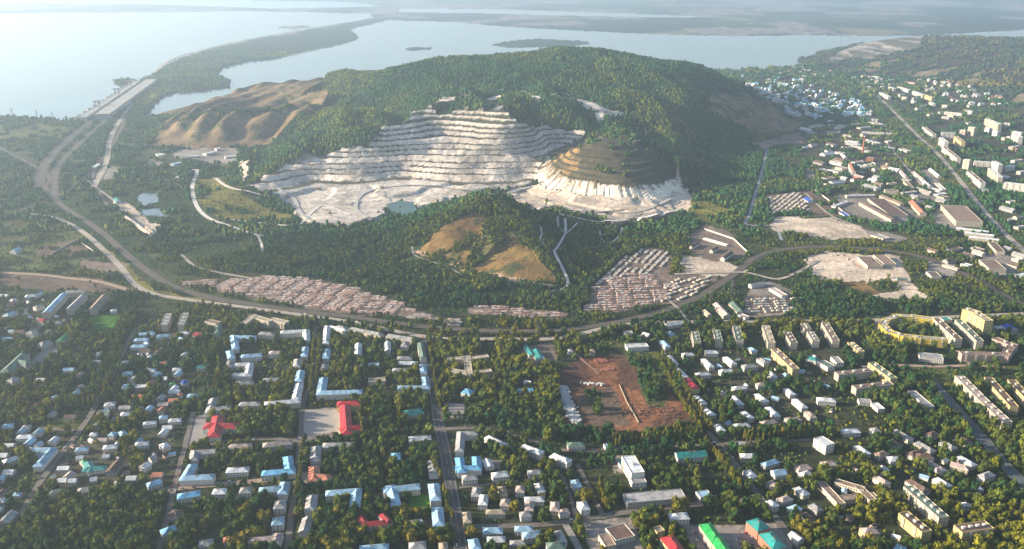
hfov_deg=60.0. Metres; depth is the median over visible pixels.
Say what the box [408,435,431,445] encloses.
apartment block
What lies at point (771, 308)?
garage block
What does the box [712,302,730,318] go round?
cottage
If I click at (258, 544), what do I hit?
broadleaf tree
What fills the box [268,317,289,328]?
apartment block
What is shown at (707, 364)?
house
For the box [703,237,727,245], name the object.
warehouse
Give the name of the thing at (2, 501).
cottage
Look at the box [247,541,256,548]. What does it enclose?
broadleaf tree
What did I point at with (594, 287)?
garage block
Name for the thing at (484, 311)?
garage block
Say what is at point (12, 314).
house
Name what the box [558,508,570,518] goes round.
house
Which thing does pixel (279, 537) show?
apartment block
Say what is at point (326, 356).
apartment block
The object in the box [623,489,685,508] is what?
factory hall
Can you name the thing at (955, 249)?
warehouse
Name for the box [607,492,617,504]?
broadleaf tree
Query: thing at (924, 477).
garden shed
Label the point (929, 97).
tower block
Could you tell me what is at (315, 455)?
apartment block
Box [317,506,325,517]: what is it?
broadleaf tree
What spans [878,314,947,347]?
apartment block
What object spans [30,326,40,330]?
cottage
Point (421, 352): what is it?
apartment block
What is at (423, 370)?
apartment block
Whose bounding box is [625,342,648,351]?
depot
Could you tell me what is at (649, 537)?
broadleaf tree
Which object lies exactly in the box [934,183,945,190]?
warehouse
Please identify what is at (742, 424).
house
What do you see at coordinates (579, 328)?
rail
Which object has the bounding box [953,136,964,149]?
tower block
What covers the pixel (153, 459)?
cottage
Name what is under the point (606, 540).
house
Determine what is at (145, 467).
house
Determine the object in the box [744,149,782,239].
road
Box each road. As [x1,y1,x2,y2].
[0,272,132,289]
[29,213,1023,340]
[85,16,383,110]
[91,103,133,186]
[92,151,120,204]
[159,478,295,491]
[174,169,263,235]
[187,426,811,451]
[214,178,259,194]
[256,235,263,251]
[274,186,313,220]
[284,325,316,548]
[299,205,350,223]
[354,184,530,216]
[379,190,391,202]
[411,246,461,274]
[419,340,465,548]
[518,197,670,214]
[531,208,680,221]
[552,218,568,290]
[562,92,615,111]
[599,228,622,242]
[674,260,818,279]
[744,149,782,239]
[832,80,1023,252]
[886,143,922,186]
[933,380,1023,489]
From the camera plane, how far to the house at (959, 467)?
1121.27 m
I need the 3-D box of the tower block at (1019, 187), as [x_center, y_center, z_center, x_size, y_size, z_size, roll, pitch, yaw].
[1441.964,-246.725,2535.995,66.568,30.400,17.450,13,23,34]
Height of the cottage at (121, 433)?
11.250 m
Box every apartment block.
[42,292,67,318]
[65,290,86,297]
[66,293,87,314]
[89,294,108,314]
[161,313,172,331]
[178,312,189,331]
[179,464,215,485]
[189,449,215,464]
[204,319,220,327]
[204,397,230,417]
[225,350,235,361]
[226,360,233,369]
[228,443,251,453]
[229,335,256,353]
[231,362,253,380]
[237,380,253,386]
[238,401,260,409]
[238,486,252,498]
[241,353,261,361]
[242,314,272,327]
[248,533,283,545]
[258,331,274,339]
[258,481,290,499]
[261,455,295,480]
[263,377,277,386]
[263,439,292,451]
[264,383,303,408]
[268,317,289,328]
[269,350,280,358]
[271,515,284,530]
[273,500,286,514]
[280,329,310,346]
[293,359,301,369]
[294,370,304,382]
[298,516,313,537]
[300,347,308,359]
[304,494,317,516]
[310,445,321,466]
[316,377,362,399]
[322,325,348,348]
[322,349,330,362]
[322,441,354,453]
[325,488,361,510]
[349,327,383,339]
[354,342,361,360]
[359,543,388,548]
[383,483,420,509]
[384,340,390,355]
[385,334,417,344]
[397,376,430,393]
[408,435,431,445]
[408,541,426,548]
[417,342,426,363]
[419,364,426,376]
[427,460,438,478]
[428,483,441,506]
[431,507,444,529]
[438,542,447,548]
[455,430,477,456]
[461,474,477,485]
[462,512,471,528]
[467,538,481,548]
[484,435,507,447]
[491,471,508,482]
[497,486,507,499]
[521,444,543,460]
[521,530,540,543]
[527,469,541,480]
[534,483,545,497]
[546,541,565,548]
[549,453,571,469]
[554,530,567,547]
[570,479,581,492]
[576,501,589,516]
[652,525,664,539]
[660,535,683,548]
[668,512,689,524]
[674,450,707,462]
[690,331,701,347]
[698,523,730,548]
[712,329,722,347]
[732,326,743,347]
[745,518,769,540]
[757,531,786,548]
[761,325,775,349]
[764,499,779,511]
[770,348,799,376]
[784,331,797,349]
[800,323,810,335]
[806,331,819,347]
[821,322,839,348]
[834,368,873,381]
[847,342,864,358]
[848,163,855,176]
[851,381,893,395]
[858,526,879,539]
[866,157,873,161]
[867,362,897,385]
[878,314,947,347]
[879,92,890,99]
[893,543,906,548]
[897,87,910,92]
[897,511,931,541]
[902,485,948,526]
[908,390,933,410]
[922,126,935,138]
[933,318,962,347]
[944,111,962,115]
[952,520,993,542]
[954,319,983,349]
[954,375,1012,430]
[958,337,1018,363]
[973,161,991,166]
[984,377,1018,414]
[1002,165,1014,171]
[1007,379,1023,406]
[1010,159,1022,163]
[1016,170,1023,174]
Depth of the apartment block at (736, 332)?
1510.58 m
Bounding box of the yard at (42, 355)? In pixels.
[28,346,57,374]
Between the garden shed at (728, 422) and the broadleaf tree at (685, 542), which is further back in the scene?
the garden shed at (728, 422)
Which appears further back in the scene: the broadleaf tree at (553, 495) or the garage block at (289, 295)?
the garage block at (289, 295)
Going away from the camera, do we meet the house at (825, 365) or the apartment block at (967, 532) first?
the apartment block at (967, 532)
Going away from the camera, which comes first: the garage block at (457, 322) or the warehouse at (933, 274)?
the garage block at (457, 322)
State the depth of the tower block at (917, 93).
4511.23 m
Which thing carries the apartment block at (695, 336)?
on the terrain at (430, 150)
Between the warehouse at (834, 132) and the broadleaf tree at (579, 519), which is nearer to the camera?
the broadleaf tree at (579, 519)
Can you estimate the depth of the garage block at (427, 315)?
1628.43 m
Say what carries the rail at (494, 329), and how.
on the terrain at (430, 150)
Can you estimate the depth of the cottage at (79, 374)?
1380.94 m
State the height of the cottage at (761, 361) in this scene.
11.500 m
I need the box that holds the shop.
[567,442,584,450]
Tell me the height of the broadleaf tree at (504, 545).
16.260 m
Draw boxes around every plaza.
[189,415,206,443]
[303,410,339,438]
[447,403,463,417]
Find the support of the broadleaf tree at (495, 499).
on the terrain at (430, 150)
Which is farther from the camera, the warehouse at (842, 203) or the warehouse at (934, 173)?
the warehouse at (934, 173)
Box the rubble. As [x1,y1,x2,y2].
[559,385,581,424]
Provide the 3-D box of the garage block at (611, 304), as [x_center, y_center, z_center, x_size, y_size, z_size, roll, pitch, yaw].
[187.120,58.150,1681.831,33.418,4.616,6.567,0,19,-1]
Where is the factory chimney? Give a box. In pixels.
[862,136,865,153]
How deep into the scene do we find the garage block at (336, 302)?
1693.18 m
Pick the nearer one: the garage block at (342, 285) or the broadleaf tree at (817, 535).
the broadleaf tree at (817, 535)
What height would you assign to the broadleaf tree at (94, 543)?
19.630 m
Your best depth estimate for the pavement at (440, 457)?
1165.77 m
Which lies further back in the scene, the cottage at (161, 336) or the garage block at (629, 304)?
the garage block at (629, 304)
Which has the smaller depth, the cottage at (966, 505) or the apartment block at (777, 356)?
the cottage at (966, 505)
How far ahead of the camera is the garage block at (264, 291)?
1753.05 m
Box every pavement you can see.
[418,341,454,548]
[425,340,466,548]
[935,380,1023,478]
[972,433,1020,488]
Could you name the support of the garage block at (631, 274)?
on the terrain at (430, 150)
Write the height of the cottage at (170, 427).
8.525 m
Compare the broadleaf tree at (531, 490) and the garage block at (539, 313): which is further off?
the garage block at (539, 313)
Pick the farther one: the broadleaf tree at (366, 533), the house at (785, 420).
the house at (785, 420)
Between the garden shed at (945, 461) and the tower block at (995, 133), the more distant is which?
the tower block at (995, 133)
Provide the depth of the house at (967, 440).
1184.21 m
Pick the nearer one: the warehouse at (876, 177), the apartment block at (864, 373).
the apartment block at (864, 373)
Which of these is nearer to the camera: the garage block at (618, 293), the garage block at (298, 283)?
the garage block at (618, 293)
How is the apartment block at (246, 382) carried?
on the terrain at (430, 150)
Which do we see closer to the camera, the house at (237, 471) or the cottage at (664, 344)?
the house at (237, 471)
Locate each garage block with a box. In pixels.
[186,281,199,283]
[201,279,217,281]
[203,281,216,283]
[217,287,231,290]
[219,283,235,285]
[231,290,244,292]
[233,286,247,288]
[234,288,247,291]
[242,281,258,283]
[245,293,258,296]
[250,287,264,289]
[250,290,266,292]
[253,285,267,288]
[257,283,270,286]
[263,293,280,295]
[268,291,282,293]
[270,286,283,289]
[276,298,290,300]
[279,296,292,298]
[282,290,299,292]
[282,294,296,296]
[287,288,300,290]
[293,299,307,302]
[295,282,308,285]
[296,297,310,300]
[298,296,315,298]
[301,294,317,296]
[304,289,317,292]
[305,288,321,290]
[305,305,319,307]
[308,303,322,306]
[312,284,326,286]
[314,299,327,301]
[316,297,332,299]
[318,293,332,295]
[318,295,334,297]
[321,291,334,293]
[323,306,336,309]
[326,305,340,307]
[327,287,340,289]
[331,300,345,303]
[332,284,345,286]
[334,299,348,301]
[335,294,349,296]
[337,296,351,299]
[341,290,355,293]
[342,306,360,309]
[343,289,359,291]
[346,287,360,289]
[349,302,364,305]
[353,296,367,298]
[354,298,370,300]
[355,294,369,296]
[358,292,371,294]
[358,310,375,312]
[364,306,378,308]
[368,303,382,306]
[370,297,385,300]
[372,295,386,297]
[381,309,395,312]
[383,307,397,310]
[385,305,399,307]
[387,303,404,305]
[401,308,415,311]
[416,314,431,316]
[449,320,461,323]
[474,305,487,307]
[474,310,492,313]
[491,305,508,307]
[495,310,509,312]
[511,307,525,310]
[514,310,528,312]
[514,312,528,315]
[532,312,547,314]
[551,315,565,317]
[552,312,566,314]
[584,304,599,306]
[584,306,598,308]
[592,286,608,288]
[597,297,613,299]
[598,290,612,292]
[598,292,612,294]
[598,299,612,301]
[598,301,612,303]
[602,303,619,305]
[604,306,618,308]
[604,308,618,310]
[609,281,625,283]
[610,288,626,289]
[611,285,624,287]
[616,292,630,294]
[616,294,630,296]
[617,296,631,298]
[618,301,631,303]
[620,303,636,305]
[622,273,635,275]
[628,281,641,283]
[629,287,643,289]
[634,294,648,296]
[635,296,649,298]
[636,301,650,303]
[639,275,654,277]
[645,279,658,281]
[645,285,661,287]
[650,289,667,291]
[653,294,667,296]
[654,298,668,300]
[676,295,686,299]
[694,285,704,289]
[744,310,759,312]
[751,297,766,299]
[754,303,768,304]
[763,307,778,309]
[764,309,779,312]
[769,297,785,299]
[776,304,789,307]
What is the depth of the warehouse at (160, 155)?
3041.32 m
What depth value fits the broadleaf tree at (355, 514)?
1014.29 m
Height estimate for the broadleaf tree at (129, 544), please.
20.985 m
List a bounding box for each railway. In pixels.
[0,147,1022,332]
[4,118,125,216]
[33,115,96,186]
[51,119,106,199]
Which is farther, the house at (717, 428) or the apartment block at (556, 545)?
the house at (717, 428)
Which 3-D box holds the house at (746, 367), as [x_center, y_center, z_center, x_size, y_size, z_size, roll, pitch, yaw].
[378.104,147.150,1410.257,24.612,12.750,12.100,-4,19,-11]
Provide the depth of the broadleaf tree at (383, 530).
981.04 m
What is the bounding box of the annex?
[629,477,646,488]
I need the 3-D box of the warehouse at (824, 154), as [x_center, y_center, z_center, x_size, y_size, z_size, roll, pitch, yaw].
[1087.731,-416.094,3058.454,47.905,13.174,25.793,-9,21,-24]
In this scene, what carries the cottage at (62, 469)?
on the terrain at (430, 150)
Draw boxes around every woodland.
[0,195,1023,324]
[0,312,1023,548]
[75,306,678,377]
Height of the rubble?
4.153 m
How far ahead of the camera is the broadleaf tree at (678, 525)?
993.64 m
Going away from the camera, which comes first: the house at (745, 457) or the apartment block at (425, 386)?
the house at (745, 457)
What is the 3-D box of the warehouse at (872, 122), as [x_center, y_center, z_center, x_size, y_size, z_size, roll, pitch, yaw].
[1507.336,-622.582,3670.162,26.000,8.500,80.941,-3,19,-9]
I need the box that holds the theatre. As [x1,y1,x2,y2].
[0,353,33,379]
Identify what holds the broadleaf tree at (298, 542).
on the terrain at (430, 150)
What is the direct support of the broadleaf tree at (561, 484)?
on the terrain at (430, 150)
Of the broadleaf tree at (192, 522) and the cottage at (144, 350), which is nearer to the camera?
the broadleaf tree at (192, 522)
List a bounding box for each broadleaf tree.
[90,537,99,548]
[102,538,113,548]
[104,533,113,547]
[114,539,126,548]
[122,539,134,548]
[129,535,140,547]
[138,534,151,544]
[161,538,171,548]
[166,539,174,548]
[167,529,176,540]
[172,529,184,542]
[173,539,187,548]
[177,523,189,531]
[178,534,189,547]
[182,527,192,540]
[183,516,198,528]
[197,518,207,530]
[206,519,212,527]
[219,526,232,538]
[224,510,233,521]
[225,534,242,544]
[228,542,235,548]
[231,508,239,518]
[231,516,244,529]
[236,503,249,517]
[237,539,247,547]
[237,543,246,548]
[238,530,249,541]
[240,501,251,512]
[242,511,252,525]
[244,526,256,543]
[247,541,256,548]
[252,527,265,536]
[254,539,262,548]
[255,511,268,525]
[256,509,269,523]
[261,540,268,548]
[265,509,270,519]
[288,537,296,548]
[292,505,304,516]
[293,539,302,546]
[300,537,311,548]
[310,509,319,522]
[313,516,324,527]
[313,535,319,546]
[315,527,320,536]
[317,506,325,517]
[318,535,329,548]
[319,525,328,536]
[320,520,329,531]
[324,531,333,541]
[325,539,333,548]
[325,542,335,548]
[326,514,336,524]
[327,509,337,518]
[329,523,336,537]
[332,493,339,504]
[333,503,340,513]
[334,538,344,548]
[335,524,346,534]
[336,494,347,503]
[338,508,346,517]
[338,527,348,536]
[340,492,350,501]
[340,534,352,545]
[341,501,349,510]
[342,516,349,525]
[344,527,354,538]
[346,508,358,521]
[347,518,357,527]
[349,500,359,510]
[349,524,357,534]
[350,538,356,548]
[353,535,360,545]
[355,524,365,535]
[358,510,367,518]
[359,524,369,537]
[360,498,370,509]
[362,493,370,501]
[362,504,370,515]
[362,536,369,544]
[365,506,375,517]
[368,509,376,520]
[368,537,375,544]
[370,530,376,541]
[372,494,383,510]
[376,527,388,537]
[376,532,381,541]
[378,502,386,512]
[381,532,393,546]
[382,504,392,515]
[384,496,390,505]
[388,524,397,530]
[391,505,399,517]
[391,529,401,542]
[393,513,406,525]
[397,525,403,534]
[399,506,409,520]
[400,528,406,540]
[402,490,412,499]
[403,519,410,527]
[405,524,412,529]
[405,527,416,543]
[412,507,422,517]
[413,519,426,533]
[417,530,425,540]
[420,504,430,518]
[425,528,433,537]
[427,527,438,543]
[435,526,443,535]
[437,533,447,542]
[443,522,454,533]
[445,531,456,542]
[465,526,476,538]
[483,538,495,548]
[488,489,497,501]
[492,488,499,502]
[499,541,508,548]
[509,499,519,510]
[525,484,535,496]
[534,532,545,547]
[537,506,550,522]
[543,527,554,541]
[544,530,555,541]
[549,481,558,494]
[549,490,556,499]
[556,486,563,494]
[557,479,565,493]
[559,494,566,506]
[572,521,581,530]
[573,511,583,525]
[574,490,581,499]
[576,524,585,533]
[579,492,587,502]
[580,487,594,501]
[595,491,605,500]
[604,480,613,493]
[606,483,614,494]
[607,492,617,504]
[615,486,622,497]
[630,510,639,521]
[632,511,646,528]
[637,505,648,514]
[638,522,649,533]
[640,536,652,548]
[644,510,657,523]
[646,534,653,545]
[647,513,660,525]
[649,506,663,516]
[649,528,658,542]
[658,505,665,516]
[661,520,667,530]
[666,524,677,535]
[671,495,682,511]
[674,522,682,534]
[675,498,685,512]
[676,534,686,542]
[677,528,687,535]
[681,495,690,509]
[681,535,689,548]
[687,543,697,548]
[702,492,713,506]
[726,500,735,513]
[727,514,737,522]
[730,507,742,519]
[740,501,747,512]
[742,540,754,548]
[762,509,773,519]
[788,509,800,521]
[790,518,800,528]
[796,521,805,533]
[803,519,812,531]
[804,528,812,543]
[812,519,821,527]
[812,526,825,539]
[812,531,819,540]
[815,540,824,548]
[817,531,825,541]
[819,523,829,537]
[822,535,835,547]
[826,542,835,548]
[828,529,838,538]
[829,533,837,542]
[835,538,844,548]
[838,536,848,545]
[848,532,859,542]
[848,538,854,547]
[849,539,858,548]
[858,537,865,548]
[863,538,875,548]
[866,533,874,541]
[872,537,882,548]
[878,536,886,548]
[883,540,894,548]
[901,536,910,547]
[908,537,915,548]
[911,536,924,548]
[919,543,929,548]
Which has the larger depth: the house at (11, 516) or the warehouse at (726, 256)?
the warehouse at (726, 256)
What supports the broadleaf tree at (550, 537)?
on the terrain at (430, 150)
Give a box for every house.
[0,509,18,527]
[2,311,17,317]
[6,376,20,384]
[24,293,36,300]
[26,330,38,337]
[30,447,57,470]
[33,304,44,311]
[36,318,48,324]
[37,340,52,349]
[55,321,62,326]
[96,410,109,418]
[110,308,117,314]
[122,383,134,392]
[135,384,146,391]
[139,461,151,472]
[159,414,167,423]
[159,442,170,452]
[159,525,176,540]
[166,509,183,521]
[177,490,200,503]
[198,538,213,548]
[211,488,227,498]
[214,325,221,337]
[226,466,249,477]
[321,364,328,373]
[360,362,378,369]
[368,377,385,385]
[391,452,400,459]
[392,368,406,375]
[397,356,412,362]
[398,361,417,368]
[400,341,409,350]
[455,456,481,477]
[461,388,474,396]
[471,487,481,500]
[478,494,488,510]
[482,458,494,470]
[482,527,502,538]
[486,509,505,518]
[487,536,505,546]
[500,498,509,510]
[509,540,526,548]
[514,526,532,535]
[515,485,524,497]
[519,510,531,522]
[524,496,544,506]
[525,501,534,515]
[550,502,559,515]
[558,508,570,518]
[589,348,594,355]
[598,533,615,548]
[605,523,634,545]
[616,458,621,468]
[668,355,678,367]
[676,368,687,377]
[681,352,694,358]
[685,377,699,393]
[693,395,707,407]
[695,371,710,378]
[695,490,711,501]
[700,359,714,370]
[704,408,715,418]
[705,350,718,356]
[713,423,725,435]
[718,369,732,376]
[722,357,736,367]
[731,385,747,392]
[732,395,743,408]
[733,422,750,427]
[739,453,753,462]
[740,411,754,422]
[741,363,757,371]
[742,469,757,480]
[753,393,768,405]
[755,382,768,389]
[760,419,778,424]
[760,459,780,470]
[764,407,780,420]
[765,480,781,491]
[767,371,777,381]
[770,469,787,479]
[776,495,793,506]
[783,388,795,398]
[783,416,801,423]
[786,504,802,513]
[787,531,804,545]
[791,399,807,411]
[792,486,809,499]
[794,464,811,472]
[797,470,810,476]
[801,512,815,523]
[803,411,816,421]
[808,503,823,514]
[816,397,835,405]
[817,360,834,371]
[820,460,836,469]
[830,356,843,366]
[840,428,860,437]
[852,445,871,457]
[869,427,880,435]
[872,475,890,487]
[873,450,889,460]
[887,439,902,448]
[893,429,913,444]
[905,449,922,460]
[905,478,931,495]
[913,441,936,454]
[915,453,934,461]
[918,352,943,363]
[924,431,939,439]
[928,461,947,475]
[932,477,952,489]
[938,441,957,452]
[949,461,969,474]
[953,435,972,446]
[956,455,977,469]
[977,471,995,482]
[992,325,1004,331]
[1002,323,1018,333]
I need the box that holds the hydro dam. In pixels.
[74,79,156,120]
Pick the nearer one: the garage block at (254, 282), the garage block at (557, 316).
the garage block at (557, 316)
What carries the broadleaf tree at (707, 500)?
on the terrain at (430, 150)
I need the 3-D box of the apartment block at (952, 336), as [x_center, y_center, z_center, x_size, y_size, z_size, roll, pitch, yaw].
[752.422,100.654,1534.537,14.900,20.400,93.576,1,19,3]
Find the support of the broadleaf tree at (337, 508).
on the terrain at (430, 150)
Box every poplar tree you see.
[293,487,296,497]
[438,468,442,479]
[604,495,609,507]
[618,434,621,446]
[724,460,728,472]
[746,432,749,442]
[797,428,800,437]
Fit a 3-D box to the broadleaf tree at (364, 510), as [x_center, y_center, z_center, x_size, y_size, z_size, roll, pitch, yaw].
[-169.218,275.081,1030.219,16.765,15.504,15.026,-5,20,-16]
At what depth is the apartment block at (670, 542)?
961.16 m
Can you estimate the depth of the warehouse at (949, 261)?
1924.60 m
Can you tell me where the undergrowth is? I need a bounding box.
[0,160,1023,548]
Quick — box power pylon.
[708,287,714,302]
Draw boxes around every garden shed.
[33,441,43,446]
[59,459,68,465]
[69,443,76,448]
[135,437,143,442]
[162,452,169,457]
[168,451,175,456]
[723,420,731,426]
[771,396,779,401]
[841,487,846,494]
[845,514,853,522]
[891,533,900,540]
[919,474,929,481]
[940,458,949,463]
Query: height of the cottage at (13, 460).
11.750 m
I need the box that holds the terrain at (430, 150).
[0,0,1023,548]
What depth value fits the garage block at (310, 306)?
1671.20 m
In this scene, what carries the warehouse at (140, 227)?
on the terrain at (430, 150)
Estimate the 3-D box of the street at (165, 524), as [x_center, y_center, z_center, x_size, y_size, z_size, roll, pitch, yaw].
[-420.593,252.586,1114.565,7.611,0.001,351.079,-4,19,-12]
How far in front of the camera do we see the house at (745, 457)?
1144.54 m
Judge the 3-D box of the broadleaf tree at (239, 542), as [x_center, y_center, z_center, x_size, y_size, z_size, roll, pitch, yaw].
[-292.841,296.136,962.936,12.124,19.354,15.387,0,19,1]
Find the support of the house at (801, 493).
on the terrain at (430, 150)
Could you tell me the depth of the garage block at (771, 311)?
1649.09 m
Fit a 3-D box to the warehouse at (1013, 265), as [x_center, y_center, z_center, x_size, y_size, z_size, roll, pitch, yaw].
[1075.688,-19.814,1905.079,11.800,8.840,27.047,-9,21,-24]
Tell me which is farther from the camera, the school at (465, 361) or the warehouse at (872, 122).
the warehouse at (872, 122)
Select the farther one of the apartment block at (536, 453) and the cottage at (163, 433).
the cottage at (163, 433)
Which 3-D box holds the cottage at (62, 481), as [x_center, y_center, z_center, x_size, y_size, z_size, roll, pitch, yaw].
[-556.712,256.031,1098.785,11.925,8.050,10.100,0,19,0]
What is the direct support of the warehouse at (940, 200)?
on the terrain at (430, 150)
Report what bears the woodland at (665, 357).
on the terrain at (430, 150)
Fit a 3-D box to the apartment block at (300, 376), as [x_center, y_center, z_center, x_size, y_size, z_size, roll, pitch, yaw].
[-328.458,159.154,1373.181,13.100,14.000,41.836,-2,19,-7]
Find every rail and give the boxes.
[2,149,989,329]
[7,151,999,329]
[16,157,1012,328]
[19,158,990,330]
[21,160,1000,331]
[25,160,998,329]
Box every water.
[0,0,1023,217]
[386,201,416,214]
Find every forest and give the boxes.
[0,45,1023,235]
[112,34,1023,102]
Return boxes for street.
[19,327,137,516]
[36,427,75,430]
[88,180,155,233]
[156,411,195,548]
[180,254,271,280]
[459,480,517,488]
[462,497,749,528]
[559,474,576,520]
[562,523,582,548]
[570,347,600,373]
[576,464,606,518]
[669,299,688,320]
[706,430,802,548]
[805,193,860,226]
[861,364,1005,368]
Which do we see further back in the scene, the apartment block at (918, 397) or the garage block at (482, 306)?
the garage block at (482, 306)
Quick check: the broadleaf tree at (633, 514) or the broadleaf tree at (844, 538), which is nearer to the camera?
the broadleaf tree at (844, 538)
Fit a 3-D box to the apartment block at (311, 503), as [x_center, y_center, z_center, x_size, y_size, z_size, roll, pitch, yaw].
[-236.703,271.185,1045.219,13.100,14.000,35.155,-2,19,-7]
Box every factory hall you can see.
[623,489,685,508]
[940,205,982,227]
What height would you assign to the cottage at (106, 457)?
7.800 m
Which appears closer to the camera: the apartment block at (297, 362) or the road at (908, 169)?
the apartment block at (297, 362)
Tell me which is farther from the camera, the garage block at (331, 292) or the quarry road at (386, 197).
the quarry road at (386, 197)
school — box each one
[356,512,393,532]
[447,354,491,379]
[817,478,877,507]
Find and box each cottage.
[0,453,10,459]
[0,474,5,483]
[0,488,8,497]
[0,497,6,505]
[0,507,4,514]
[1,423,13,430]
[2,455,18,467]
[2,469,15,476]
[4,443,15,447]
[6,301,16,307]
[12,492,22,498]
[13,330,24,334]
[15,427,27,436]
[16,434,36,442]
[21,424,31,430]
[23,437,36,447]
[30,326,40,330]
[32,428,44,437]
[46,410,57,417]
[48,436,59,445]
[49,488,68,497]
[56,466,70,472]
[57,478,67,484]
[62,368,75,373]
[62,470,75,478]
[63,414,76,419]
[67,478,77,485]
[74,446,89,454]
[75,384,85,389]
[75,455,83,461]
[76,371,84,378]
[77,486,89,495]
[82,460,107,475]
[89,431,97,438]
[89,476,97,483]
[93,351,100,359]
[93,360,101,365]
[97,438,108,444]
[102,444,117,452]
[102,454,109,460]
[103,401,115,409]
[104,459,123,475]
[107,431,117,439]
[118,405,131,411]
[118,430,127,437]
[120,411,129,417]
[122,370,132,377]
[125,475,138,483]
[130,344,147,350]
[134,337,149,344]
[135,440,149,449]
[138,332,154,337]
[140,348,150,353]
[143,420,156,428]
[144,405,153,413]
[145,479,162,490]
[148,368,156,375]
[148,455,157,463]
[149,379,155,386]
[151,371,161,379]
[151,472,163,478]
[156,334,170,340]
[156,394,165,402]
[157,402,169,408]
[157,406,166,414]
[158,428,168,437]
[161,425,173,431]
[168,390,180,394]
[168,398,180,404]
[168,417,181,425]
[169,382,175,388]
[170,385,179,389]
[172,367,182,373]
[173,370,182,377]
[179,331,189,336]
[180,352,188,358]
[180,379,188,386]
[186,393,198,400]
[196,364,205,371]
[223,536,230,546]
[516,388,533,394]
[523,344,533,357]
[532,348,543,361]
[567,348,572,354]
[623,330,632,335]
[642,332,650,337]
[659,340,670,349]
[664,321,681,328]
[667,331,675,337]
[702,309,711,317]
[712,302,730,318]
[729,301,744,314]
[737,313,749,319]
[748,347,757,354]
[756,357,768,366]
[805,356,819,364]
[857,398,871,405]
[870,402,884,412]
[880,465,889,475]
[885,456,898,464]
[939,317,952,322]
[961,501,970,510]
[975,485,983,493]
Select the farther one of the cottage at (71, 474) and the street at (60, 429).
the street at (60, 429)
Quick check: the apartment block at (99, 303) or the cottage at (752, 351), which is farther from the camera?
the apartment block at (99, 303)
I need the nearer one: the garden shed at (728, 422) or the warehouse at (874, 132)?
the garden shed at (728, 422)
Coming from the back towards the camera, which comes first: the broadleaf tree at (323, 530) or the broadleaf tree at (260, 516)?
the broadleaf tree at (260, 516)
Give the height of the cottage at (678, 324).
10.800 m
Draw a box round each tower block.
[912,91,924,97]
[924,95,934,100]
[938,137,948,148]
[941,132,955,137]
[941,146,960,163]
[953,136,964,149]
[959,129,965,135]
[960,307,993,337]
[962,159,971,169]
[966,171,985,188]
[967,126,976,135]
[984,118,1001,130]
[984,127,991,133]
[987,168,1002,184]
[991,130,1000,136]
[991,161,1002,172]
[1002,182,1023,192]
[1003,122,1010,127]
[1011,133,1022,144]
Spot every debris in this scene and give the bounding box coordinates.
[579,382,604,385]
[593,358,608,362]
[596,366,617,371]
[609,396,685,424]
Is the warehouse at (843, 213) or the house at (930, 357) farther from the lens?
the warehouse at (843, 213)
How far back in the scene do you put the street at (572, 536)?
993.99 m
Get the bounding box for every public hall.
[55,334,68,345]
[202,415,240,442]
[307,466,332,486]
[336,400,360,440]
[402,408,424,419]
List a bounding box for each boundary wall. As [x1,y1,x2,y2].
[46,239,75,257]
[619,384,638,422]
[704,228,746,251]
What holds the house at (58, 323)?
on the terrain at (430, 150)
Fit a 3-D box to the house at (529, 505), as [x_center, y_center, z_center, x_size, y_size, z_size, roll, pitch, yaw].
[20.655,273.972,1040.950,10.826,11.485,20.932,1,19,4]
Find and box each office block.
[621,455,644,479]
[813,436,834,454]
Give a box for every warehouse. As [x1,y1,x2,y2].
[10,247,21,254]
[91,163,100,168]
[113,198,121,203]
[123,215,151,234]
[155,153,165,156]
[170,162,181,166]
[187,155,198,157]
[202,151,215,155]
[224,155,235,158]
[689,242,699,249]
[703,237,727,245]
[709,247,718,252]
[720,251,733,261]
[748,281,764,288]
[769,287,787,297]
[777,228,809,233]
[799,127,813,131]
[803,197,813,202]
[808,143,817,147]
[813,160,825,165]
[819,151,834,156]
[821,176,834,180]
[826,131,840,133]
[826,142,836,146]
[828,169,842,173]
[828,180,844,185]
[829,160,843,165]
[831,200,848,207]
[833,124,845,129]
[833,157,846,162]
[835,166,847,170]
[838,211,849,217]
[840,176,848,180]
[845,142,861,145]
[845,194,874,197]
[850,177,862,181]
[851,160,863,163]
[852,145,867,149]
[853,174,865,179]
[857,126,870,128]
[857,256,882,268]
[859,201,895,222]
[861,131,891,134]
[863,183,880,190]
[866,140,881,145]
[867,178,878,182]
[867,198,907,217]
[870,121,883,125]
[870,233,889,240]
[871,161,885,165]
[872,175,881,179]
[873,181,884,187]
[873,254,895,266]
[879,194,903,206]
[880,165,889,169]
[884,189,897,193]
[888,167,899,172]
[896,277,907,282]
[898,148,910,152]
[898,168,907,178]
[900,190,917,194]
[903,181,913,188]
[908,200,926,215]
[910,194,920,199]
[912,171,925,181]
[920,189,933,195]
[922,180,931,187]
[926,247,938,253]
[926,271,941,278]
[928,168,940,177]
[929,188,942,192]
[933,192,946,195]
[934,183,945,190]
[935,197,947,203]
[937,195,947,198]
[942,258,955,263]
[942,264,959,270]
[946,247,963,251]
[956,227,988,233]
[960,263,972,267]
[962,252,975,258]
[964,231,993,237]
[969,236,998,242]
[970,246,984,251]
[972,249,985,256]
[978,259,1005,272]
[987,242,1004,254]
[999,205,1016,212]
[1003,246,1012,250]
[1005,262,1019,268]
[1011,251,1023,258]
[1011,257,1022,262]
[1012,215,1022,219]
[1013,225,1023,229]
[1015,272,1023,277]
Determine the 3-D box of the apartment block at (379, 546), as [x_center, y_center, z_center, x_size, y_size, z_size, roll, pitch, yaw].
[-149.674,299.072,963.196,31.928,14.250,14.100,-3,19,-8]

